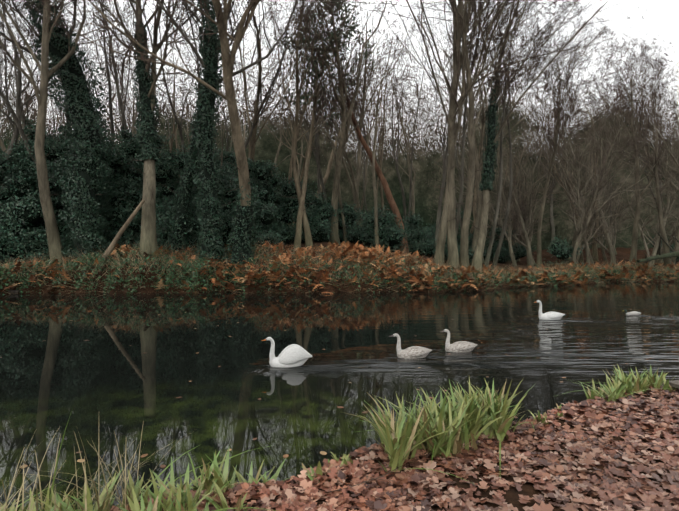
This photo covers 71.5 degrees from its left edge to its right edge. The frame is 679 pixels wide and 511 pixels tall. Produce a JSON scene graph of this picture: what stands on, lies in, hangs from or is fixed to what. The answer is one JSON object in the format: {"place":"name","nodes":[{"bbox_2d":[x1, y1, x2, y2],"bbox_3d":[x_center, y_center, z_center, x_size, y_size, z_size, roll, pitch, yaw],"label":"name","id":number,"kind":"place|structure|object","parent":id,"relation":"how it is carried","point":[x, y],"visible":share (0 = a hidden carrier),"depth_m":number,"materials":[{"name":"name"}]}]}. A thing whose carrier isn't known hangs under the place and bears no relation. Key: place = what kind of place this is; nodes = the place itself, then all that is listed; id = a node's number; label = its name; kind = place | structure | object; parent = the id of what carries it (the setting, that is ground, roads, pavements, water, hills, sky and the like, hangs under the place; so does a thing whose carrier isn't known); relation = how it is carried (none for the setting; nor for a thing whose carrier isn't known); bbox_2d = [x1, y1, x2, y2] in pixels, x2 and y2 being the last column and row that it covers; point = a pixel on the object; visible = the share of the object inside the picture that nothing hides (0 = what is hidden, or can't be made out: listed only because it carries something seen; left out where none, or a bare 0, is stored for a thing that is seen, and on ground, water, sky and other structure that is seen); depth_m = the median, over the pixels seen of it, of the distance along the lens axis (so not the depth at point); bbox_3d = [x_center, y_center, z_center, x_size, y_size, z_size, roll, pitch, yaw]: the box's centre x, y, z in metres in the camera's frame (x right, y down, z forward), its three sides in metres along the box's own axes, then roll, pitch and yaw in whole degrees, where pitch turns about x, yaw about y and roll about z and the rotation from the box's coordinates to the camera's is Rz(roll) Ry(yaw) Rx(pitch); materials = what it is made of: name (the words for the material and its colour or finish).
{"place":"outdoors","nodes":[
{"label":"outdoors","id":0,"kind":"place"},
{"bbox_2d":[0,232,678,510],"bbox_3d":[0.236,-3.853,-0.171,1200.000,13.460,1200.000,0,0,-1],"label":"terrain","id":1,"kind":"structure","parent":0,"point":[511,496],"depth_m":25.82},
{"bbox_2d":[0,364,677,510],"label":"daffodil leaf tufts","id":2,"kind":"object","parent":1,"relation":"on","point":[439,429],"visible":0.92,"depth_m":3.90,"materials":[{"name":"green plant"}]},
{"bbox_2d":[0,281,678,510],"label":"water surface","id":3,"kind":"object","parent":1,"relation":"on","point":[105,381],"visible":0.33,"depth_m":9.13,"materials":[{"name":"black liquid"}]},
{"bbox_2d":[262,337,311,367],"bbox_3d":[-1.015,1.917,9.148,0.979,0.694,0.429,0,0,-11],"label":"swan","id":4,"kind":"object","parent":3,"relation":"on","point":[293,355],"visible":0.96,"depth_m":9.03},
{"bbox_2d":[389,333,431,358],"bbox_3d":[1.512,1.939,9.854,0.875,0.631,0.422,0,0,-31],"label":"cygnet","id":5,"kind":"object","parent":3,"relation":"on","point":[414,352],"visible":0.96,"depth_m":9.78,"materials":[{"name":"grey"}]},
{"bbox_2d":[441,329,476,351],"bbox_3d":[2.666,1.940,10.516,0.804,0.615,0.415,0,0,16],"label":"cygnet","id":6,"kind":"object","parent":3,"relation":"on","point":[461,346],"visible":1,"depth_m":10.39,"materials":[{"name":"grey"}]},
{"bbox_2d":[534,300,564,319],"bbox_3d":[6.940,1.860,15.529,0.985,0.768,0.487,0,0,-26],"label":"swan","id":7,"kind":"object","parent":3,"relation":"on","point":[551,316],"visible":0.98,"depth_m":15.43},
{"bbox_2d":[623,309,640,314],"bbox_3d":[10.294,2.036,16.607,0.586,0.250,0.250,0,0,29],"label":"duck","id":8,"kind":"object","parent":3,"relation":"on","point":[633,313],"visible":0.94,"depth_m":16.53},
{"bbox_2d":[0,0,678,293],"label":"woodland trees","id":9,"kind":"object","parent":1,"relation":"on","point":[479,204],"visible":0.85,"depth_m":35.48,"materials":[{"name":"brown plant"}]},
{"bbox_2d":[0,0,678,294],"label":"ivy","id":10,"kind":"object","parent":1,"relation":"on","point":[165,221],"visible":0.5,"depth_m":30.06,"materials":[{"name":"green plant"}]},
{"bbox_2d":[0,297,678,510],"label":"fallen leaves","id":11,"kind":"object","parent":1,"relation":"on","point":[586,449],"visible":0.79,"depth_m":3.65,"materials":[{"name":"brown plant"}]},
{"bbox_2d":[666,380,678,388],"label":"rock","id":12,"kind":"object","parent":11,"relation":"on","point":[674,383],"visible":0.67,"depth_m":5.93,"materials":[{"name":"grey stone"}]},
{"bbox_2d":[0,0,678,249],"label":"distant wood","id":13,"kind":"object","parent":1,"relation":"on","point":[266,147],"depth_m":60.87,"materials":[{"name":"brown plant"}]},
{"bbox_2d":[0,132,678,294],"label":"bushes","id":14,"kind":"object","parent":1,"relation":"on","point":[347,249],"visible":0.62,"depth_m":29.65,"materials":[{"name":"brown plant"}]},
{"bbox_2d":[0,65,678,176],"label":"distant wood","id":15,"kind":"object","parent":1,"relation":"on","point":[380,116],"depth_m":97.85,"materials":[{"name":"grey plant"}]},
{"bbox_2d":[325,383,606,492],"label":"fallen twigs","id":16,"kind":"object","parent":1,"relation":"on","point":[426,457],"visible":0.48,"depth_m":3.44,"materials":[{"name":"brown wood"}]},
{"bbox_2d":[0,0,678,159],"label":"sky","id":17,"kind":"structure","parent":0,"point":[668,11],"materials":[{"name":"white"}]}
]}

